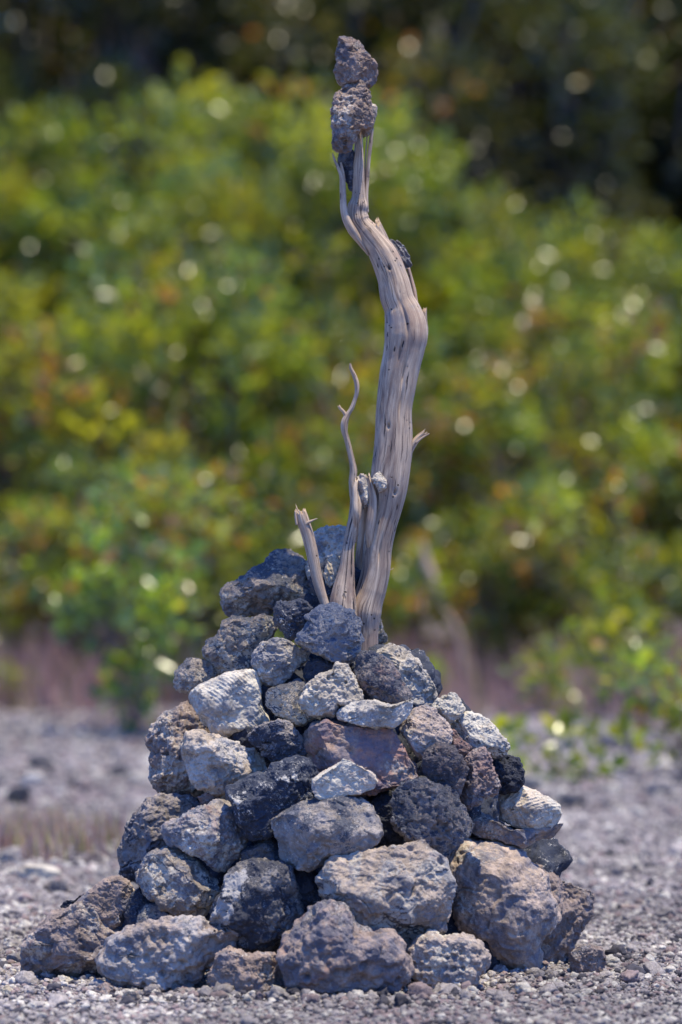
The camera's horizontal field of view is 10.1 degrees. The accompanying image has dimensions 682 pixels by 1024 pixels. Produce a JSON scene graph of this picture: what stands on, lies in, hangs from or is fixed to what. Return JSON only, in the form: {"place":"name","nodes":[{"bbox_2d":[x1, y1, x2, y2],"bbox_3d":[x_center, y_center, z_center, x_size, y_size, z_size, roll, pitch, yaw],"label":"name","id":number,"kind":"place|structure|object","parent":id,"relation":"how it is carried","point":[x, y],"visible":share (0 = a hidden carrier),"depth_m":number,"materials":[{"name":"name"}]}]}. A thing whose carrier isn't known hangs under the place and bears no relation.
{"place":"outdoors","nodes":[
{"label":"outdoors","id":0,"kind":"place"},
{"bbox_2d":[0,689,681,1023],"bbox_3d":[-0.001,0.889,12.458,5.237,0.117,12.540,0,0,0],"label":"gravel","id":1,"kind":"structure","parent":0,"point":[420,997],"depth_m":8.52,"materials":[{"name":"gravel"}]},
{"bbox_2d":[275,899,414,994],"bbox_3d":[0.009,0.819,7.191,0.255,0.193,0.173,0,0,-23],"label":"cairn stone","id":2,"kind":"object","parent":1,"relation":"on","point":[330,946],"visible":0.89,"depth_m":7.14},
{"bbox_2d":[315,838,457,945],"bbox_3d":[0.086,0.724,7.288,0.271,0.212,0.166,0,0,0],"label":"cairn stone","id":3,"kind":"object","parent":2,"relation":"on","point":[406,891],"visible":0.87,"depth_m":7.25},
{"bbox_2d":[389,777,474,858],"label":"cairn stone","id":4,"kind":"object","parent":3,"relation":"on","point":[435,816],"visible":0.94,"depth_m":7.34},
{"bbox_2d":[421,741,469,795],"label":"cairn stone","id":5,"kind":"object","parent":4,"relation":"on","point":[441,762],"visible":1,"depth_m":7.38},
{"bbox_2d":[459,746,501,809],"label":"cairn stone","id":6,"kind":"object","parent":4,"relation":"on","point":[482,784],"visible":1,"depth_m":7.41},
{"bbox_2d":[406,929,490,988],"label":"cairn stone","id":7,"kind":"object","parent":1,"relation":"on","point":[437,957],"visible":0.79,"depth_m":7.23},
{"bbox_2d":[534,863,594,963],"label":"cairn stone","id":8,"kind":"object","parent":1,"relation":"on","point":[576,905],"visible":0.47,"depth_m":7.65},
{"bbox_2d":[0,605,681,731],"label":"dry grass","id":9,"kind":"structure","parent":0,"point":[51,679],"depth_m":17.58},
{"bbox_2d":[0,538,681,1023],"bbox_3d":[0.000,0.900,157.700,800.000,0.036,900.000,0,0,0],"label":"ground","id":10,"kind":"structure","parent":0,"point":[154,792],"depth_m":10.77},
{"bbox_2d":[0,240,26,367],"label":"shrub","id":11,"kind":"object","parent":10,"relation":"on","point":[7,260],"visible":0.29,"depth_m":25.87,"materials":[{"name":"green plant"}]},
{"bbox_2d":[5,786,30,804],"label":"loose stone","id":12,"kind":"object","parent":10,"relation":"on","point":[20,793],"visible":0.93,"depth_m":11.87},
{"bbox_2d":[0,538,35,615],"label":"shrub","id":13,"kind":"object","parent":10,"relation":"on","point":[6,570],"visible":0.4,"depth_m":19.40,"materials":[{"name":"green plant"}]},
{"bbox_2d":[0,658,40,708],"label":"plant","id":14,"kind":"object","parent":10,"relation":"on","point":[7,661],"visible":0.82,"depth_m":17.58,"materials":[{"name":"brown plant"}]},
{"bbox_2d":[17,864,61,879],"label":"loose stone","id":15,"kind":"object","parent":10,"relation":"on","point":[47,872],"visible":0.79,"depth_m":9.40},
{"bbox_2d":[0,0,91,263],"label":"tree","id":16,"kind":"object","parent":10,"relation":"on","point":[59,15],"visible":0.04,"depth_m":34.76,"materials":[{"name":"green plant"}]},
{"bbox_2d":[0,0,132,564],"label":"tree","id":17,"kind":"object","parent":10,"relation":"on","point":[61,40],"visible":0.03,"depth_m":35.12,"materials":[{"name":"green plant"}]},
{"bbox_2d":[0,795,139,862],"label":"short grass","id":18,"kind":"structure","parent":10,"relation":"on","point":[50,833],"depth_m":10.32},
{"bbox_2d":[20,901,123,976],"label":"cairn stone","id":19,"kind":"object","parent":10,"relation":"on","point":[69,940],"visible":0.84,"depth_m":7.40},
{"bbox_2d":[77,875,134,929],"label":"cairn stone","id":20,"kind":"object","parent":19,"relation":"on","point":[107,898],"visible":1,"depth_m":7.42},
{"bbox_2d":[122,887,152,925],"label":"cairn stone","id":21,"kind":"object","parent":19,"relation":"on","point":[138,901],"visible":0.55,"depth_m":7.42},
{"bbox_2d":[0,308,156,665],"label":"shrub","id":22,"kind":"object","parent":10,"relation":"on","point":[25,459],"visible":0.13,"depth_m":21.68,"materials":[{"name":"green plant"}]},
{"bbox_2d":[0,127,169,586],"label":"shrub","id":23,"kind":"object","parent":10,"relation":"on","point":[35,282],"visible":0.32,"depth_m":25.95,"materials":[{"name":"green plant"}]},
{"bbox_2d":[0,442,206,694],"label":"shrub","id":24,"kind":"object","parent":10,"relation":"on","point":[63,520],"visible":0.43,"depth_m":18.77,"materials":[{"name":"green plant"}]},
{"bbox_2d":[43,444,229,735],"bbox_3d":[-0.835,0.312,15.507,0.769,1.176,0.650,0,0,-23],"label":"shrub","id":25,"kind":"object","parent":10,"relation":"on","point":[155,588],"visible":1,"depth_m":15.46,"materials":[{"name":"green plant"}]},
{"bbox_2d":[94,914,237,991],"bbox_3d":[-0.328,0.838,7.287,0.279,0.156,0.143,0,0,0],"label":"cairn stone","id":26,"kind":"object","parent":10,"relation":"on","point":[167,953],"visible":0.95,"depth_m":7.24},
{"bbox_2d":[136,902,169,922],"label":"cairn stone","id":27,"kind":"object","parent":26,"relation":"on","point":[149,911],"visible":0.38,"depth_m":7.35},
{"bbox_2d":[135,846,219,916],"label":"cairn stone","id":28,"kind":"object","parent":27,"relation":"on","point":[173,881],"visible":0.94,"depth_m":7.35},
{"bbox_2d":[160,799,248,872],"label":"cairn stone","id":29,"kind":"object","parent":28,"relation":"on","point":[209,834],"visible":0.99,"depth_m":7.37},
{"bbox_2d":[197,792,220,804],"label":"cairn stone","id":30,"kind":"object","parent":29,"relation":"on","point":[206,798],"visible":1,"depth_m":7.44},
{"bbox_2d":[180,729,267,800],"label":"cairn stone","id":31,"kind":"object","parent":30,"relation":"on","point":[215,764],"visible":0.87,"depth_m":7.43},
{"bbox_2d":[228,726,259,752],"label":"cairn stone","id":32,"kind":"object","parent":31,"relation":"on","point":[241,737],"visible":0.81,"depth_m":7.50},
{"bbox_2d":[188,669,269,737],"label":"cairn stone","id":33,"kind":"object","parent":32,"relation":"on","point":[226,704],"visible":0.97,"depth_m":7.50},
{"bbox_2d":[208,857,304,953],"bbox_3d":[-0.156,0.754,7.301,0.190,0.199,0.126,0,0,-20],"label":"cairn stone","id":34,"kind":"object","parent":26,"relation":"on","point":[257,904],"visible":0.9,"depth_m":7.26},
{"bbox_2d":[240,838,279,860],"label":"cairn stone","id":35,"kind":"object","parent":34,"relation":"on","point":[268,848],"visible":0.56,"depth_m":7.36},
{"bbox_2d":[225,755,318,841],"bbox_3d":[-0.132,0.547,7.365,0.183,0.165,0.115,0,0,0],"label":"cairn stone","id":36,"kind":"object","parent":35,"relation":"on","point":[258,800],"visible":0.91,"depth_m":7.34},
{"bbox_2d":[294,869,321,912],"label":"cairn stone","id":37,"kind":"object","parent":34,"relation":"on","point":[308,890],"visible":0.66,"depth_m":7.31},
{"bbox_2d":[271,795,383,871],"bbox_3d":[-0.016,0.611,7.318,0.184,0.148,0.167,0,0,-38],"label":"cairn stone","id":38,"kind":"object","parent":37,"relation":"on","point":[313,834],"visible":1,"depth_m":7.27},
{"bbox_2d":[311,759,377,799],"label":"cairn stone","id":39,"kind":"object","parent":38,"relation":"on","point":[343,777],"visible":1,"depth_m":7.30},
{"bbox_2d":[0,55,334,633],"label":"shrub","id":40,"kind":"object","parent":10,"relation":"on","point":[54,135],"visible":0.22,"depth_m":25.95,"materials":[{"name":"green plant"}]},
{"bbox_2d":[155,635,203,700],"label":"plant","id":41,"kind":"object","parent":10,"relation":"on","point":[194,640],"visible":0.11,"depth_m":17.89,"materials":[{"name":"green plant"}]},
{"bbox_2d":[1,198,381,649],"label":"shrub","id":42,"kind":"object","parent":10,"relation":"on","point":[174,397],"visible":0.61,"depth_m":20.89,"materials":[{"name":"green plant"}]},
{"bbox_2d":[0,0,406,595],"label":"tree","id":43,"kind":"object","parent":10,"relation":"on","point":[109,81],"visible":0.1,"depth_m":33.28,"materials":[{"name":"green plant"}]},
{"bbox_2d":[89,453,357,671],"bbox_3d":[-0.566,0.308,18.388,1.358,1.183,1.326,0,0,-37],"label":"shrub","id":44,"kind":"object","parent":10,"relation":"on","point":[162,515],"visible":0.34,"depth_m":18.00,"materials":[{"name":"green plant"}]},
{"bbox_2d":[206,945,282,991],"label":"cairn stone","id":45,"kind":"object","parent":10,"relation":"on","point":[239,969],"visible":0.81,"depth_m":7.19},
{"bbox_2d":[27,0,545,501],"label":"tree","id":46,"kind":"object","parent":10,"relation":"on","point":[225,38],"visible":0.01,"depth_m":35.48,"materials":[{"name":"green plant"}]},
{"bbox_2d":[70,59,520,531],"bbox_3d":[-0.340,-1.059,25.723,3.026,3.917,2.785,0,0,-36],"label":"shrub","id":47,"kind":"object","parent":10,"relation":"on","point":[316,220],"visible":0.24,"depth_m":25.22,"materials":[{"name":"green plant"}]},
{"bbox_2d":[185,458,456,650],"bbox_3d":[-0.114,0.321,18.298,1.270,1.159,1.258,0,0,17],"label":"shrub","id":48,"kind":"object","parent":10,"relation":"on","point":[406,594],"visible":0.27,"depth_m":18.26,"materials":[{"name":"green plant"}]},
{"bbox_2d":[419,542,467,675],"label":"dead branch","id":49,"kind":"object","parent":48,"relation":"attached to","point":[427,568],"visible":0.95,"depth_m":18.29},
{"bbox_2d":[195,290,496,618],"bbox_3d":[0.032,-0.177,21.419,1.695,2.154,1.922,0,0,1],"label":"shrub","id":50,"kind":"object","parent":10,"relation":"on","point":[424,395],"visible":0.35,"depth_m":21.13,"materials":[{"name":"green plant"}]},
{"bbox_2d":[213,123,596,640],"bbox_3d":[0.253,-0.903,26.911,2.690,3.606,2.786,0,0,-31],"label":"shrub","id":51,"kind":"object","parent":10,"relation":"on","point":[431,177],"visible":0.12,"depth_m":26.35,"materials":[{"name":"green plant"}]},
{"bbox_2d":[441,916,466,934],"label":"cairn stone","id":52,"kind":"object","parent":10,"relation":"on","point":[452,927],"visible":0.04,"depth_m":7.52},
{"bbox_2d":[449,854,457,915],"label":"cairn stone","id":53,"kind":"object","parent":52,"relation":"on","point":[454,899],"visible":0.13,"depth_m":7.50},
{"bbox_2d":[377,776,430,842],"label":"cairn stone","id":54,"kind":"object","parent":53,"relation":"on","point":[388,792],"visible":0.02,"depth_m":7.52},
{"bbox_2d":[393,726,401,741],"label":"cairn stone","id":55,"kind":"object","parent":54,"relation":"on","point":[396,730],"visible":0.03,"depth_m":7.55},
{"bbox_2d":[398,706,424,775],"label":"cairn stone","id":56,"kind":"object","parent":55,"relation":"on","point":[413,757],"visible":0.02,"depth_m":7.51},
{"bbox_2d":[350,644,440,699],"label":"cairn stone","id":57,"kind":"object","parent":56,"relation":"on","point":[428,666],"visible":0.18,"depth_m":7.63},
{"bbox_2d":[329,127,428,650],"bbox_3d":[0.075,-0.196,7.649,0.200,1.143,0.126,0,0,0],"label":"driftwood","id":58,"kind":"object","parent":57,"relation":"on","point":[372,526],"visible":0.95,"depth_m":7.62,"materials":[{"name":"wood"}]},
{"bbox_2d":[294,506,328,604],"bbox_3d":[-0.055,0.104,7.590,0.075,0.241,0.026,0,0,0],"label":"broken stick","id":59,"kind":"object","parent":58,"relation":"attached to","point":[302,521],"visible":0.83,"depth_m":7.58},
{"bbox_2d":[337,150,354,190],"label":"perched stone","id":60,"kind":"object","parent":58,"relation":"on","point":[347,160],"visible":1,"depth_m":7.65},
{"bbox_2d":[330,79,374,153],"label":"perched stone","id":61,"kind":"object","parent":58,"relation":"on","point":[351,113],"visible":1,"depth_m":7.60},
{"bbox_2d":[333,36,377,88],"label":"perched stone","id":62,"kind":"object","parent":61,"relation":"on","point":[356,62],"visible":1,"depth_m":7.62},
{"bbox_2d":[357,473,368,509],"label":"perched stone","id":63,"kind":"object","parent":58,"relation":"attached to","point":[363,486],"visible":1,"depth_m":7.61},
{"bbox_2d":[376,643,437,706],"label":"cairn stone","id":64,"kind":"object","parent":56,"relation":"on","point":[417,681],"visible":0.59,"depth_m":7.55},
{"bbox_2d":[399,704,452,758],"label":"cairn stone","id":65,"kind":"object","parent":54,"relation":"on","point":[422,728],"visible":0.93,"depth_m":7.44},
{"bbox_2d":[353,650,412,703],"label":"cairn stone","id":66,"kind":"object","parent":65,"relation":"on","point":[378,676],"visible":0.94,"depth_m":7.45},
{"bbox_2d":[451,729,471,755],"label":"cairn stone","id":67,"kind":"object","parent":65,"relation":"on","point":[462,746],"visible":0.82,"depth_m":7.49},
{"bbox_2d":[431,692,465,722],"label":"cairn stone","id":68,"kind":"object","parent":67,"relation":"on","point":[449,706],"visible":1,"depth_m":7.50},
{"bbox_2d":[267,0,681,611],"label":"tree","id":69,"kind":"object","parent":10,"relation":"on","point":[569,114],"visible":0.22,"depth_m":32.23,"materials":[{"name":"green plant"}]},
{"bbox_2d":[393,499,585,695],"bbox_3d":[0.750,0.418,18.992,1.002,0.964,1.010,0,0,22],"label":"shrub","id":70,"kind":"object","parent":10,"relation":"on","point":[498,578],"visible":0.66,"depth_m":18.88,"materials":[{"name":"green plant"}]},
{"bbox_2d":[448,837,561,969],"bbox_3d":[0.318,0.774,7.559,0.232,0.277,0.203,0,0,0],"label":"cairn stone","id":71,"kind":"object","parent":10,"relation":"on","point":[505,906],"visible":0.81,"depth_m":7.48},
{"bbox_2d":[472,812,562,848],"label":"cairn stone","id":72,"kind":"object","parent":71,"relation":"on","point":[488,826],"visible":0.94,"depth_m":7.54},
{"bbox_2d":[498,786,561,828],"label":"cairn stone","id":73,"kind":"object","parent":72,"relation":"on","point":[523,807],"visible":1,"depth_m":7.54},
{"bbox_2d":[492,754,524,794],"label":"cairn stone","id":74,"kind":"object","parent":73,"relation":"on","point":[509,770],"visible":0.69,"depth_m":7.54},
{"bbox_2d":[450,711,510,758],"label":"cairn stone","id":75,"kind":"object","parent":74,"relation":"on","point":[474,730],"visible":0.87,"depth_m":7.51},
{"bbox_2d":[395,331,681,668],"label":"shrub","id":76,"kind":"object","parent":10,"relation":"on","point":[511,410],"visible":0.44,"depth_m":21.20,"materials":[{"name":"green plant"}]},
{"bbox_2d":[500,634,595,716],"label":"plant","id":77,"kind":"object","parent":10,"relation":"on","point":[535,675],"visible":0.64,"depth_m":16.89,"materials":[{"name":"green plant"}]},
{"bbox_2d":[422,184,681,636],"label":"shrub","id":78,"kind":"object","parent":10,"relation":"on","point":[606,278],"visible":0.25,"depth_m":25.14,"materials":[{"name":"green plant"}]},
{"bbox_2d":[434,0,681,607],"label":"tree","id":79,"kind":"object","parent":10,"relation":"on","point":[653,142],"visible":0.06,"depth_m":34.50,"materials":[{"name":"green plant"}]},
{"bbox_2d":[493,706,647,781],"bbox_3d":[0.699,0.786,12.922,0.612,0.265,0.444,0,0,40],"label":"leafy plant","id":80,"kind":"object","parent":10,"relation":"on","point":[566,719],"visible":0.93,"depth_m":12.87,"materials":[{"name":"green plant"}]},
{"bbox_2d":[478,462,681,694],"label":"shrub","id":81,"kind":"object","parent":10,"relation":"on","point":[591,580],"visible":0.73,"depth_m":18.57,"materials":[{"name":"green plant"}]},
{"bbox_2d":[481,275,681,636],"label":"shrub","id":82,"kind":"object","parent":10,"relation":"on","point":[631,338],"visible":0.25,"depth_m":22.35,"materials":[{"name":"green plant"}]},
{"bbox_2d":[568,944,606,972],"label":"loose stone","id":83,"kind":"object","parent":10,"relation":"on","point":[583,958],"visible":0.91,"depth_m":7.50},
{"bbox_2d":[515,597,681,749],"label":"shrub","id":84,"kind":"object","parent":10,"relation":"on","point":[585,642],"visible":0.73,"depth_m":14.52,"materials":[{"name":"green plant"}]},
{"bbox_2d":[571,256,681,526],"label":"shrub","id":85,"kind":"object","parent":10,"relation":"on","point":[662,285],"visible":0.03,"depth_m":25.67,"materials":[{"name":"green plant"}]},
{"bbox_2d":[597,642,681,770],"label":"shrub","id":86,"kind":"object","parent":10,"relation":"on","point":[641,706],"visible":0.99,"depth_m":13.12,"materials":[{"name":"green plant"}]},
{"bbox_2d":[607,312,681,567],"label":"shrub","id":87,"kind":"object","parent":10,"relation":"on","point":[662,386],"visible":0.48,"depth_m":21.35,"materials":[{"name":"green plant"}]},
{"bbox_2d":[626,0,681,367],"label":"tree","id":88,"kind":"object","parent":10,"relation":"on","point":[674,170],"visible":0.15,"depth_m":33.75,"materials":[{"name":"green plant"}]},
{"bbox_2d":[655,556,681,620],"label":"shrub","id":89,"kind":"object","parent":10,"relation":"on","point":[676,582],"visible":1,"depth_m":18.37,"materials":[{"name":"green plant"}]},
{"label":"cairn stone","id":90,"kind":"object","parent":10,"relation":"on","visible":0},
{"bbox_2d":[117,793,201,882],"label":"cairn stone","id":91,"kind":"object","parent":90,"relation":"on","point":[142,836],"visible":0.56,"depth_m":7.53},
{"bbox_2d":[145,700,210,796],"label":"cairn stone","id":92,"kind":"object","parent":91,"relation":"on","point":[164,737],"visible":0.64,"depth_m":7.59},
{"bbox_2d":[173,657,216,694],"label":"cairn stone","id":93,"kind":"object","parent":92,"relation":"on","point":[191,673],"visible":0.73,"depth_m":7.64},
{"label":"cairn stone","id":94,"kind":"object","parent":10,"relation":"on","visible":0},
{"bbox_2d":[370,794,404,846],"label":"cairn stone","id":95,"kind":"object","parent":94,"relation":"on","point":[382,808],"visible":0.48,"depth_m":7.40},
{"bbox_2d":[303,719,418,796],"bbox_3d":[0.038,0.475,7.426,0.223,0.155,0.096,0,0,0],"label":"cairn stone","id":96,"kind":"object","parent":95,"relation":"on","point":[384,757],"visible":0.75,"depth_m":7.40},
{"bbox_2d":[247,718,307,761],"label":"cairn stone","id":97,"kind":"object","parent":96,"relation":"on","point":[278,739],"visible":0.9,"depth_m":7.43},
{"bbox_2d":[265,678,314,726],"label":"cairn stone","id":98,"kind":"object","parent":97,"relation":"on","point":[281,700],"visible":0.85,"depth_m":7.46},
{"bbox_2d":[303,657,333,682],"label":"cairn stone","id":99,"kind":"object","parent":98,"relation":"on","point":[313,668],"visible":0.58,"depth_m":7.51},
{"bbox_2d":[294,602,364,663],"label":"cairn stone","id":100,"kind":"object","parent":99,"relation":"on","point":[331,632],"visible":0.98,"depth_m":7.48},
{"bbox_2d":[298,661,363,717],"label":"cairn stone","id":101,"kind":"object","parent":96,"relation":"on","point":[328,693],"visible":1,"depth_m":7.42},
{"bbox_2d":[336,699,412,729],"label":"cairn stone","id":102,"kind":"object","parent":96,"relation":"on","point":[375,714],"visible":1,"depth_m":7.38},
{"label":"cairn stone","id":103,"kind":"object","parent":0,"visible":0},
{"bbox_2d":[260,711,302,767],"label":"cairn stone","id":104,"kind":"object","parent":103,"relation":"on","point":[299,729],"visible":0.04,"depth_m":7.56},
{"bbox_2d":[261,684,275,716],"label":"cairn stone","id":105,"kind":"object","parent":104,"relation":"on","point":[264,691],"visible":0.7,"depth_m":7.54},
{"bbox_2d":[250,637,309,686],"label":"cairn stone","id":106,"kind":"object","parent":105,"relation":"on","point":[275,661],"visible":1,"depth_m":7.52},
{"bbox_2d":[265,656,314,710],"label":"cairn stone","id":107,"kind":"object","parent":104,"relation":"on","point":[298,673],"visible":0.11,"depth_m":7.57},
{"bbox_2d":[201,613,277,676],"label":"cairn stone","id":108,"kind":"object","parent":107,"relation":"on","point":[232,644],"visible":0.77,"depth_m":7.64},
{"bbox_2d":[273,598,312,640],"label":"cairn stone","id":109,"kind":"object","parent":107,"relation":"on","point":[289,620],"visible":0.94,"depth_m":7.56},
{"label":"cairn stone","id":110,"kind":"object","parent":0,"visible":0},
{"bbox_2d":[299,593,319,625],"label":"cairn stone","id":111,"kind":"object","parent":110,"relation":"on","point":[312,600],"visible":0.1,"depth_m":7.68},
{"bbox_2d":[219,548,309,617],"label":"cairn stone","id":112,"kind":"object","parent":111,"relation":"on","point":[271,580],"visible":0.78,"depth_m":7.72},
{"bbox_2d":[305,525,345,577],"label":"cairn stone","id":113,"kind":"object","parent":111,"relation":"on","point":[329,540],"visible":0.29,"depth_m":7.71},
{"bbox_2d":[307,558,360,600],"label":"cairn stone","id":114,"kind":"object","parent":111,"relation":"on","point":[327,588],"visible":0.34,"depth_m":7.67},
{"bbox_2d":[324,554,340,587],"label":"cairn stone","id":115,"kind":"object","parent":114,"relation":"on","point":[331,568],"visible":1,"depth_m":7.64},
{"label":"cairn stone","id":116,"kind":"object","parent":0,"visible":0},
{"bbox_2d":[492,837,572,876],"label":"cairn stone","id":117,"kind":"object","parent":116,"relation":"on","point":[553,855],"visible":0.19,"depth_m":7.68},
{"bbox_2d":[481,794,504,824],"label":"cairn stone","id":118,"kind":"object","parent":117,"relation":"on","point":[490,806],"visible":0.09,"depth_m":7.74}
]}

